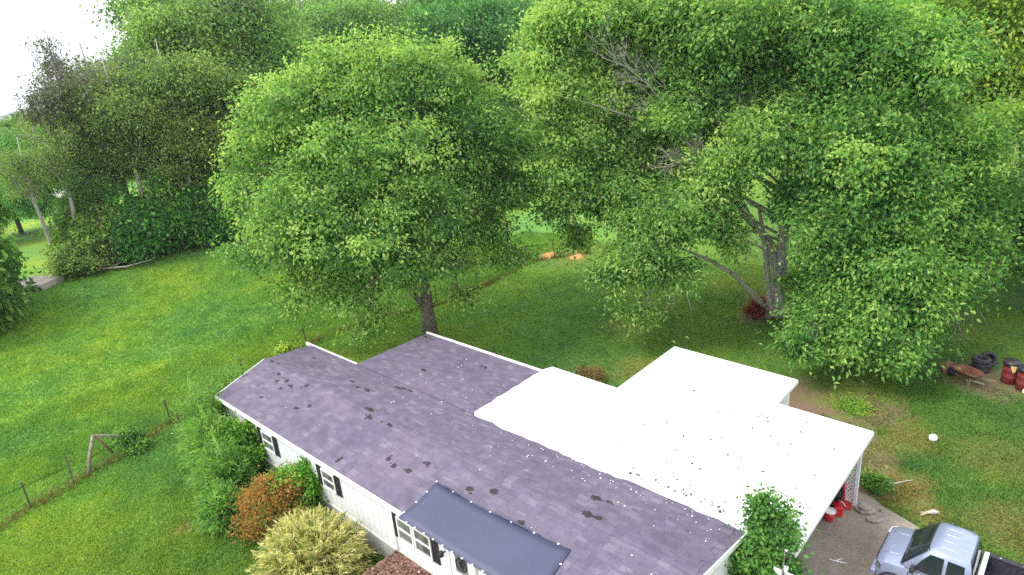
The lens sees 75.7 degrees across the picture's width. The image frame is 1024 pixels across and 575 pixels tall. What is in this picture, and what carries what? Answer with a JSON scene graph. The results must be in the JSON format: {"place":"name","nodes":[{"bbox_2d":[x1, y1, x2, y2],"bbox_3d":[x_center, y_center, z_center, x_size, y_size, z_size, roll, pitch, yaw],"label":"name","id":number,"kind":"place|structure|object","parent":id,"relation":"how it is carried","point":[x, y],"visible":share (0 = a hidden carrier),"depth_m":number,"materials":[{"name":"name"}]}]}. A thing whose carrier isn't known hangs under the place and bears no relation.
{"place":"outdoors","nodes":[
{"label":"outdoors","id":0,"kind":"place"},
{"bbox_2d":[0,0,400,115],"label":"sky","id":1,"kind":"structure","parent":0,"point":[54,17],"materials":[{"name":"white"}]},
{"bbox_2d":[0,0,1023,574],"bbox_3d":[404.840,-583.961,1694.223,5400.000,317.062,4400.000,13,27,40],"label":"ground","id":2,"kind":"structure","parent":0,"point":[32,240],"depth_m":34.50,"materials":[{"name":"green plant"}]},
{"bbox_2d":[0,178,19,235],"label":"bright tree","id":3,"kind":"object","parent":2,"relation":"on","point":[5,222],"visible":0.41,"depth_m":70.19,"materials":[{"name":"green plant"}]},
{"bbox_2d":[0,238,36,334],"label":"hedge bush","id":4,"kind":"object","parent":2,"relation":"on","point":[6,302],"visible":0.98,"depth_m":42.07,"materials":[{"name":"green plant"}]},
{"bbox_2d":[0,216,41,312],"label":"hedge bush","id":5,"kind":"object","parent":2,"relation":"on","point":[6,246],"visible":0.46,"depth_m":44.08,"materials":[{"name":"green plant"}]},
{"bbox_2d":[0,115,58,226],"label":"dark tree","id":6,"kind":"object","parent":2,"relation":"on","point":[25,208],"visible":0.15,"depth_m":64.13,"materials":[{"name":"green plant"}]},
{"bbox_2d":[0,137,60,248],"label":"sparse tree","id":7,"kind":"object","parent":2,"relation":"on","point":[8,164],"visible":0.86,"depth_m":51.12,"materials":[{"name":"green plant"}]},
{"bbox_2d":[2,172,60,233],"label":"bright tree","id":8,"kind":"object","parent":2,"relation":"on","point":[19,227],"visible":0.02,"depth_m":76.69,"materials":[{"name":"green plant"}]},
{"bbox_2d":[18,275,64,291],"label":"culvert slab","id":9,"kind":"structure","parent":2,"relation":"on","point":[42,283],"depth_m":50.84,"materials":[{"name":"concrete"}]},
{"bbox_2d":[0,100,95,221],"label":"sparse tree","id":10,"kind":"object","parent":2,"relation":"on","point":[49,148],"visible":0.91,"depth_m":50.96,"materials":[{"name":"green plant"}]},
{"bbox_2d":[7,16,110,209],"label":"tree","id":11,"kind":"object","parent":2,"relation":"on","point":[55,62],"visible":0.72,"depth_m":51.08,"materials":[{"name":"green plant"}]},
{"bbox_2d":[19,145,125,228],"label":"broadleaf tree","id":12,"kind":"object","parent":2,"relation":"on","point":[81,189],"visible":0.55,"depth_m":53.58,"materials":[{"name":"green plant"}]},
{"bbox_2d":[35,231,113,278],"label":"hedge bush","id":13,"kind":"object","parent":2,"relation":"on","point":[67,259],"visible":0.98,"depth_m":51.79,"materials":[{"name":"green plant"}]},
{"bbox_2d":[39,197,118,272],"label":"hedge bush","id":14,"kind":"object","parent":2,"relation":"on","point":[68,229],"visible":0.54,"depth_m":53.03,"materials":[{"name":"green plant"}]},
{"bbox_2d":[16,41,166,204],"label":"grey tree","id":15,"kind":"object","parent":2,"relation":"on","point":[83,60],"visible":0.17,"depth_m":53.19,"materials":[{"name":"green plant"}]},
{"bbox_2d":[36,111,150,216],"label":"broadleaf tree","id":16,"kind":"object","parent":2,"relation":"on","point":[89,157],"visible":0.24,"depth_m":53.53,"materials":[{"name":"green plant"}]},
{"bbox_2d":[60,201,141,266],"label":"hedge bush","id":17,"kind":"object","parent":2,"relation":"on","point":[103,216],"visible":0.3,"depth_m":53.75,"materials":[{"name":"green plant"}]},
{"bbox_2d":[87,31,132,72],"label":"broadleaf tree","id":18,"kind":"object","parent":2,"relation":"on","point":[117,50],"depth_m":63.04,"materials":[{"name":"green plant"}]},
{"bbox_2d":[87,434,134,474],"bbox_3d":[-16.486,6.547,26.852,0.465,1.514,2.123,10,25,35],"label":"fence brace","id":19,"kind":"object","parent":2,"relation":"on","point":[96,436],"visible":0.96,"depth_m":26.53,"materials":[{"name":"brown wood"}]},
{"bbox_2d":[56,50,174,254],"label":"sparse tree","id":20,"kind":"object","parent":2,"relation":"on","point":[78,95],"visible":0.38,"depth_m":52.56,"materials":[{"name":"green plant"}]},
{"bbox_2d":[81,259,151,274],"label":"fallen branch","id":21,"kind":"object","parent":2,"relation":"on","point":[111,267],"visible":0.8,"depth_m":53.35,"materials":[{"name":"wood"}]},
{"bbox_2d":[35,39,213,204],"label":"broadleaf tree","id":22,"kind":"object","parent":2,"relation":"on","point":[168,166],"visible":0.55,"depth_m":53.27,"materials":[{"name":"green plant"}]},
{"bbox_2d":[100,417,164,456],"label":"shrub","id":23,"kind":"object","parent":2,"relation":"on","point":[141,443],"visible":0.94,"depth_m":27.34,"materials":[{"name":"green plant"}]},
{"bbox_2d":[93,180,187,263],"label":"hedge bush","id":24,"kind":"object","parent":2,"relation":"on","point":[147,225],"visible":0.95,"depth_m":53.91,"materials":[{"name":"green plant"}]},
{"bbox_2d":[100,34,215,183],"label":"sparse tree","id":25,"kind":"object","parent":2,"relation":"on","point":[159,65],"visible":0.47,"depth_m":52.93,"materials":[{"name":"green plant"}]},
{"bbox_2d":[131,168,218,257],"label":"hedge bush","id":26,"kind":"object","parent":2,"relation":"on","point":[184,218],"visible":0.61,"depth_m":55.87,"materials":[{"name":"green plant"}]},
{"bbox_2d":[145,171,216,253],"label":"hedge bush","id":27,"kind":"object","parent":2,"relation":"on","point":[187,186],"visible":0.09,"depth_m":57.03,"materials":[{"name":"green plant"}]},
{"bbox_2d":[90,0,288,127],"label":"broadleaf tree","id":28,"kind":"object","parent":2,"relation":"on","point":[152,23],"visible":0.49,"depth_m":54.91,"materials":[{"name":"green plant"}]},
{"bbox_2d":[168,372,233,472],"bbox_3d":[-12.170,5.079,26.054,3.078,3.874,3.081,13,27,40],"label":"feathery shrub","id":29,"kind":"object","parent":2,"relation":"on","point":[208,401],"visible":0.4,"depth_m":25.60,"materials":[{"name":"green plant"}]},
{"bbox_2d":[128,39,273,182],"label":"broadleaf tree","id":30,"kind":"object","parent":2,"relation":"on","point":[185,141],"visible":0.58,"depth_m":54.99,"materials":[{"name":"green plant"}]},
{"bbox_2d":[79,0,334,71],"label":"dark tree","id":31,"kind":"object","parent":2,"relation":"on","point":[114,8],"visible":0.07,"depth_m":59.15,"materials":[{"name":"green plant"}]},
{"bbox_2d":[176,405,237,495],"bbox_3d":[-11.140,5.899,24.736,3.031,3.276,2.938,13,27,40],"label":"feathery shrub","id":32,"kind":"object","parent":2,"relation":"on","point":[197,435],"visible":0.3,"depth_m":24.33,"materials":[{"name":"green plant"}]},
{"bbox_2d":[183,361,232,429],"bbox_3d":[-12.364,4.865,27.754,2.945,3.376,3.009,13,27,40],"label":"feathery shrub","id":33,"kind":"object","parent":2,"relation":"on","point":[214,381],"visible":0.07,"depth_m":27.46,"materials":[{"name":"green plant"}]},
{"bbox_2d":[173,163,243,248],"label":"hedge bush","id":34,"kind":"object","parent":2,"relation":"on","point":[215,218],"visible":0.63,"depth_m":57.06,"materials":[{"name":"green plant"}]},
{"bbox_2d":[104,0,313,159],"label":"sparse tree","id":35,"kind":"object","parent":2,"relation":"on","point":[251,5],"visible":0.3,"depth_m":57.60,"materials":[{"name":"green plant"}]},
{"bbox_2d":[189,477,247,541],"bbox_3d":[-9.893,7.363,22.537,2.178,1.905,2.207,13,27,40],"label":"feathery shrub","id":36,"kind":"object","parent":2,"relation":"on","point":[212,505],"visible":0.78,"depth_m":22.12,"materials":[{"name":"green plant"}]},
{"bbox_2d":[185,425,262,517],"bbox_3d":[-10.348,6.286,23.544,2.751,3.267,2.694,13,27,40],"label":"feathery shrub","id":37,"kind":"object","parent":2,"relation":"on","point":[217,469],"visible":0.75,"depth_m":23.33,"materials":[{"name":"green plant"}]},
{"bbox_2d":[197,164,259,240],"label":"hedge bush","id":38,"kind":"object","parent":2,"relation":"on","point":[215,194],"visible":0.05,"depth_m":57.91,"materials":[{"name":"green plant"}]},
{"bbox_2d":[192,411,273,484],"bbox_3d":[-10.094,6.083,24.640,2.452,2.740,3.221,13,27,40],"label":"green shrub","id":39,"kind":"object","parent":2,"relation":"on","point":[246,431],"visible":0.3,"depth_m":24.44,"materials":[{"name":"green plant"}]},
{"bbox_2d":[219,353,249,388],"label":"feathery shrub","id":40,"kind":"object","parent":2,"relation":"on","point":[237,373],"visible":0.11,"depth_m":27.14,"materials":[{"name":"green plant"}]},
{"bbox_2d":[217,462,321,556],"bbox_3d":[-7.961,7.076,21.766,3.839,2.527,3.253,13,27,40],"label":"orange shrub","id":41,"kind":"object","parent":2,"relation":"on","point":[258,507],"visible":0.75,"depth_m":21.33,"materials":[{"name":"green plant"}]},
{"bbox_2d":[2,241,563,518],"bbox_3d":[-8.978,2.718,35.410,5.226,1.412,39.661,13,27,40],"label":"pasture fence","id":42,"kind":"object","parent":2,"relation":"on","point":[25,493],"visible":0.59,"depth_m":28.30,"materials":[{"name":"wood"}]},
{"bbox_2d":[269,338,300,355],"bbox_3d":[-10.661,3.572,31.900,1.729,2.571,1.938,13,27,40],"label":"sapling","id":43,"kind":"object","parent":2,"relation":"on","point":[285,347],"visible":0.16,"depth_m":31.45,"materials":[{"name":"green plant"}]},
{"bbox_2d":[229,0,342,122],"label":"broadleaf tree","id":44,"kind":"object","parent":2,"relation":"on","point":[281,45],"visible":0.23,"depth_m":61.28,"materials":[{"name":"green plant"}]},
{"bbox_2d":[247,455,330,526],"bbox_3d":[-7.244,6.805,22.273,3.096,2.559,2.753,-4,20,1],"label":"green shrub","id":45,"kind":"object","parent":2,"relation":"on","point":[304,471],"visible":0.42,"depth_m":22.02,"materials":[{"name":"green plant"}]},
{"bbox_2d":[0,0,590,141],"bbox_3d":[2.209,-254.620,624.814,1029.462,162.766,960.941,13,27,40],"label":"woods","id":46,"kind":"object","parent":2,"relation":"on","point":[7,125],"depth_m":130.63,"materials":[{"name":"green plant"}]},
{"bbox_2d":[0,250,591,530],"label":"fence","id":47,"kind":"object","parent":2,"relation":"on","point":[159,431],"visible":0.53,"depth_m":27.30,"materials":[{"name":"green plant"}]},
{"bbox_2d":[271,0,351,24],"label":"dark tree","id":48,"kind":"object","parent":2,"relation":"on","point":[303,5],"depth_m":86.76,"materials":[{"name":"green plant"}]},
{"bbox_2d":[243,502,381,574],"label":"yellow shrub","id":49,"kind":"object","parent":2,"relation":"on","point":[316,542],"visible":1,"depth_m":19.05,"materials":[{"name":"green plant"}]},
{"bbox_2d":[292,13,341,132],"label":"dark tree","id":50,"kind":"object","parent":2,"relation":"on","point":[302,22],"depth_m":76.91,"materials":[{"name":"green plant"}]},
{"bbox_2d":[270,0,374,13],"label":"broadleaf tree","id":51,"kind":"object","parent":2,"relation":"on","point":[296,2],"depth_m":107.87,"materials":[{"name":"green plant"}]},
{"bbox_2d":[289,0,419,160],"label":"broadleaf tree","id":52,"kind":"object","parent":2,"relation":"on","point":[344,15],"visible":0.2,"depth_m":76.92,"materials":[{"name":"green plant"}]},
{"bbox_2d":[176,11,558,354],"bbox_3d":[-6.655,-4.909,33.533,16.913,16.658,17.522,13,27,40],"label":"maple tree","id":53,"kind":"object","parent":2,"relation":"on","point":[384,109],"visible":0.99,"depth_m":30.66,"materials":[{"name":"green plant"}]},
{"bbox_2d":[364,0,415,77],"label":"dark tree","id":54,"kind":"object","parent":2,"relation":"on","point":[401,9],"visible":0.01,"depth_m":103.33,"materials":[{"name":"green plant"}]},
{"bbox_2d":[363,550,430,574],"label":"porch deck","id":55,"kind":"structure","parent":2,"relation":"on","point":[401,560],"depth_m":18.99,"materials":[{"name":"brown wood"}]},
{"bbox_2d":[366,552,431,574],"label":"dead leaves","id":56,"kind":"object","parent":55,"relation":"on","point":[394,571],"visible":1,"depth_m":18.92,"materials":[{"name":"brown plant"}]},
{"bbox_2d":[385,0,537,109],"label":"dark tree","id":57,"kind":"object","parent":2,"relation":"on","point":[429,1],"visible":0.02,"depth_m":94.25,"materials":[{"name":"green plant"}]},
{"bbox_2d":[387,0,536,113],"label":"dark tree","id":58,"kind":"object","parent":2,"relation":"on","point":[481,20],"visible":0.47,"depth_m":79.99,"materials":[{"name":"green plant"}]},
{"bbox_2d":[215,331,747,574],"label":"mobile home","id":59,"kind":"object","parent":2,"relation":"on","point":[379,461],"visible":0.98,"depth_m":20.59,"materials":[{"name":"white"}]},
{"bbox_2d":[257,427,280,456],"bbox_3d":[-8.924,5.652,24.122,1.380,0.790,0.060,13,27,40],"label":"window","id":60,"kind":"structure","parent":59,"relation":"in","point":[270,442],"depth_m":24.08,"materials":[{"name":"black paint"}]},
{"bbox_2d":[315,464,342,497],"bbox_3d":[-5.998,6.322,21.555,1.320,0.740,0.060,13,27,40],"label":"window","id":61,"kind":"structure","parent":59,"relation":"in","point":[329,481],"depth_m":21.53,"materials":[{"name":"black paint"}]},
{"bbox_2d":[391,512,414,548],"bbox_3d":[-3.196,7.032,19.127,0.990,0.840,0.060,13,27,40],"label":"window","id":62,"kind":"structure","parent":59,"relation":"in","point":[403,530],"depth_m":19.09,"materials":[{"name":"black paint"}]},
{"bbox_2d":[412,527,440,565],"bbox_3d":[-2.403,7.220,18.434,1.030,0.840,0.060,13,27,40],"label":"window","id":63,"kind":"structure","parent":59,"relation":"in","point":[424,545],"depth_m":18.44,"materials":[{"name":"black paint"}]},
{"bbox_2d":[446,549,476,574],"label":"door","id":64,"kind":"structure","parent":59,"relation":"in","point":[457,566],"depth_m":17.49,"materials":[{"name":"white paint"}]},
{"bbox_2d":[397,481,570,574],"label":"roof sheet","id":65,"kind":"object","parent":59,"relation":"attached to","point":[481,538],"visible":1,"depth_m":17.01,"materials":[{"name":"blue metal"}]},
{"bbox_2d":[369,364,719,574],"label":"fallen petals","id":66,"kind":"object","parent":59,"relation":"on","point":[571,470],"visible":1,"depth_m":19.07,"materials":[{"name":"plant"}]},
{"bbox_2d":[524,0,563,122],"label":"broadleaf tree","id":67,"kind":"object","parent":2,"relation":"on","point":[530,119],"depth_m":141.65,"materials":[{"name":"green plant"}]},
{"bbox_2d":[539,252,557,258],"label":"clay heap","id":68,"kind":"object","parent":2,"relation":"on","point":[547,254],"visible":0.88,"depth_m":47.93,"materials":[{"name":"orange soil"}]},
{"bbox_2d":[509,0,605,111],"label":"bright tree","id":69,"kind":"object","parent":2,"relation":"on","point":[568,43],"visible":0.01,"depth_m":118.38,"materials":[{"name":"green plant"}]},
{"bbox_2d":[569,253,585,259],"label":"clay heap","id":70,"kind":"object","parent":2,"relation":"on","point":[579,256],"visible":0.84,"depth_m":47.16,"materials":[{"name":"orange soil"}]},
{"bbox_2d":[570,360,612,382],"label":"dry shrub","id":71,"kind":"object","parent":2,"relation":"on","point":[589,372],"visible":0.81,"depth_m":29.82,"materials":[{"name":"brown plant"}]},
{"bbox_2d":[474,347,873,563],"bbox_3d":[5.577,5.369,22.712,11.147,2.752,8.526,13,27,40],"label":"patio cover","id":72,"kind":"object","parent":2,"relation":"on","point":[588,422],"visible":0.84,"depth_m":20.89,"materials":[{"name":"white metal"}]},
{"bbox_2d":[605,386,842,512],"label":"leaf litter","id":73,"kind":"object","parent":72,"relation":"on","point":[692,463],"visible":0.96,"depth_m":19.02,"materials":[{"name":"brown plant"}]},
{"bbox_2d":[478,0,889,346],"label":"forked tree","id":74,"kind":"object","parent":2,"relation":"on","point":[668,76],"visible":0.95,"depth_m":30.53,"materials":[{"name":"green plant"}]},
{"bbox_2d":[737,292,769,318],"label":"red shrub","id":75,"kind":"object","parent":2,"relation":"on","point":[756,309],"visible":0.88,"depth_m":34.92,"materials":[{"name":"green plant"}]},
{"bbox_2d":[722,481,824,574],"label":"vine","id":76,"kind":"object","parent":2,"relation":"on","point":[756,555],"visible":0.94,"depth_m":16.08,"materials":[{"name":"green plant"}]},
{"bbox_2d":[773,548,791,574],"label":"electric meter","id":77,"kind":"object","parent":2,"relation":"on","point":[784,570],"visible":1,"depth_m":15.62,"materials":[{"name":"white paint"}]},
{"bbox_2d":[820,388,886,422],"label":"weed clump","id":78,"kind":"object","parent":2,"relation":"on","point":[860,406],"visible":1,"depth_m":26.05,"materials":[{"name":"green plant"}]},
{"bbox_2d":[854,0,896,87],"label":"bright tree","id":79,"kind":"object","parent":2,"relation":"on","point":[874,10],"depth_m":59.79,"materials":[{"name":"green plant"}]},
{"bbox_2d":[852,461,905,510],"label":"weed clump","id":80,"kind":"object","parent":2,"relation":"on","point":[878,484],"visible":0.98,"depth_m":21.57,"materials":[{"name":"green plant"}]},
{"bbox_2d":[739,0,1023,389],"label":"dense tree","id":81,"kind":"object","parent":2,"relation":"on","point":[887,199],"visible":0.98,"depth_m":26.89,"materials":[{"name":"green plant"}]},
{"bbox_2d":[920,509,939,515],"bbox_3d":[12.938,6.969,20.441,0.602,0.170,0.169,-5,20,-1],"label":"bleached wood","id":82,"kind":"object","parent":2,"relation":"on","point":[932,511],"visible":1,"depth_m":20.39,"materials":[{"name":"white wood"}]},
{"bbox_2d":[929,434,937,441],"bbox_3d":[15.236,5.433,23.846,0.278,0.284,0.278,13,27,40],"label":"ball","id":83,"kind":"object","parent":2,"relation":"on","point":[933,437],"visible":1,"depth_m":23.76,"materials":[{"name":"white plastic"}]},
{"bbox_2d":[858,0,1012,106],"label":"bright tree","id":84,"kind":"object","parent":2,"relation":"on","point":[922,13],"visible":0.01,"depth_m":45.40,"materials":[{"name":"green plant"}]},
{"bbox_2d":[865,0,1023,120],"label":"bright tree","id":85,"kind":"object","parent":2,"relation":"on","point":[1013,16],"visible":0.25,"depth_m":39.71,"materials":[{"name":"green plant"}]},
{"bbox_2d":[941,360,956,374],"bbox_3d":[18.803,3.425,28.228,0.730,0.409,0.656,3,22,19],"label":"rusty sheet","id":86,"kind":"object","parent":2,"relation":"on","point":[946,366],"visible":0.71,"depth_m":28.30,"materials":[{"name":"brown metal"}]},
{"bbox_2d":[947,364,995,386],"bbox_3d":[18.867,3.702,27.271,0.760,0.593,1.865,-11,21,-15],"label":"wheelbarrow","id":87,"kind":"object","parent":2,"relation":"on","point":[969,373],"visible":1,"depth_m":27.34,"materials":[{"name":"brown metal"}]},
{"bbox_2d":[969,364,989,373],"bbox_3d":[20.004,3.448,28.192,0.743,0.200,0.743,13,27,40],"label":"tyre","id":88,"kind":"object","parent":2,"relation":"on","point":[985,371],"visible":0.3,"depth_m":27.88,"materials":[{"name":"rubber"}]},
{"bbox_2d":[971,361,991,368],"bbox_3d":[20.029,3.252,28.122,0.723,0.200,0.723,15,29,40],"label":"tyre","id":89,"kind":"object","parent":88,"relation":"on","point":[980,366],"visible":0.61,"depth_m":27.88,"materials":[{"name":"rubber"}]},
{"bbox_2d":[971,354,991,364],"bbox_3d":[19.978,3.066,28.044,0.723,0.200,0.723,1,19,14],"label":"tyre","id":90,"kind":"object","parent":89,"relation":"on","point":[981,359],"visible":1,"depth_m":27.95,"materials":[{"name":"rubber"}]},
{"bbox_2d":[981,351,997,366],"bbox_3d":[20.436,3.074,28.261,0.703,0.703,0.200,0,-7,14],"label":"tyre","id":91,"kind":"object","parent":88,"relation":"on","point":[993,356],"visible":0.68,"depth_m":28.19,"materials":[{"name":"rubber"}]},
{"bbox_2d":[937,89,1023,171],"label":"bright tree","id":92,"kind":"object","parent":2,"relation":"on","point":[1019,109],"visible":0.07,"depth_m":34.82,"materials":[{"name":"green plant"}]},
{"bbox_2d":[982,144,1023,284],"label":"dark tree","id":93,"kind":"object","parent":2,"relation":"on","point":[1014,162],"visible":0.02,"depth_m":34.82,"materials":[{"name":"green plant"}]},
{"bbox_2d":[983,149,1023,282],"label":"dark tree","id":94,"kind":"object","parent":2,"relation":"on","point":[1018,268],"visible":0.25,"depth_m":31.34,"materials":[{"name":"green plant"}]},
{"bbox_2d":[1000,358,1021,384],"bbox_3d":[20.430,3.433,27.003,0.630,1.000,0.662,7,24,30],"label":"drum","id":95,"kind":"object","parent":2,"relation":"on","point":[1009,371],"visible":0.88,"depth_m":26.85,"materials":[{"name":"red metal"}]},
{"bbox_2d":[1004,114,1023,161],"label":"dark tree","id":96,"kind":"object","parent":2,"relation":"on","point":[1021,143],"visible":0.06,"depth_m":34.38,"materials":[{"name":"green plant"}]},
{"bbox_2d":[1015,364,1023,390],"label":"drum","id":97,"kind":"object","parent":2,"relation":"on","point":[1019,383],"visible":1,"depth_m":26.38,"materials":[{"name":"red metal"}]},
{"bbox_2d":[763,311,771,318],"bbox_3d":[13.551,1.403,34.996,0.600,0.480,0.585,13,27,40],"label":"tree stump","id":98,"kind":"object","parent":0,"point":[766,314],"visible":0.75,"depth_m":34.84,"materials":[{"name":"grey wood"}]},
{"bbox_2d":[746,491,980,574],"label":"driveway","id":99,"kind":"structure","parent":0,"point":[853,539],"depth_m":19.66,"materials":[{"name":"concrete"}]},
{"bbox_2d":[824,507,835,521],"bbox_3d":[9.865,7.059,20.487,0.356,0.377,0.356,13,27,40],"label":"bucket","id":100,"kind":"object","parent":99,"relation":"on","point":[829,513],"visible":0.78,"depth_m":20.39,"materials":[{"name":"red plastic"}]},
{"bbox_2d":[829,487,845,506],"bbox_3d":[10.185,6.683,21.107,0.780,0.600,0.560,9,24,33],"label":"storage bin","id":101,"kind":"object","parent":99,"relation":"on","point":[839,495],"visible":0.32,"depth_m":20.75,"materials":[{"name":"black paint"}]},
{"bbox_2d":[832,500,845,516],"bbox_3d":[10.252,6.893,20.688,0.303,0.486,0.415,0,21,14],"label":"fuel can","id":102,"kind":"object","parent":99,"relation":"on","point":[837,506],"visible":0.9,"depth_m":20.58,"materials":[{"name":"red plastic"}]},
{"bbox_2d":[841,482,851,509],"bbox_3d":[10.538,6.405,20.898,0.480,1.197,0.580,2,21,18],"label":"hand truck","id":103,"kind":"object","parent":99,"relation":"on","point":[847,504],"visible":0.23,"depth_m":20.93,"materials":[{"name":"red metal"}]},
{"bbox_2d":[854,505,875,514],"bbox_3d":[11.128,7.001,20.762,0.610,0.090,0.394,0,21,14],"label":"stone","id":104,"kind":"object","parent":99,"relation":"on","point":[872,510],"visible":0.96,"depth_m":20.64,"materials":[{"name":"grey stone"}]},
{"bbox_2d":[859,504,870,510],"bbox_3d":[11.123,6.916,20.748,0.385,0.070,0.276,-8,20,-7],"label":"stone","id":105,"kind":"object","parent":104,"relation":"on","point":[865,507],"visible":1,"depth_m":20.71,"materials":[{"name":"grey stone"}]},
{"bbox_2d":[866,516,882,522],"bbox_3d":[11.195,7.158,20.352,0.492,0.070,0.290,-4,20,3],"label":"stone","id":106,"kind":"object","parent":99,"relation":"on","point":[873,519],"visible":1,"depth_m":20.30,"materials":[{"name":"white stone"}]},
{"bbox_2d":[869,522,1023,574],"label":"pickup truck","id":107,"kind":"object","parent":99,"relation":"on","point":[943,548],"visible":1,"depth_m":17.16,"materials":[{"name":"silver metal"}]}
]}

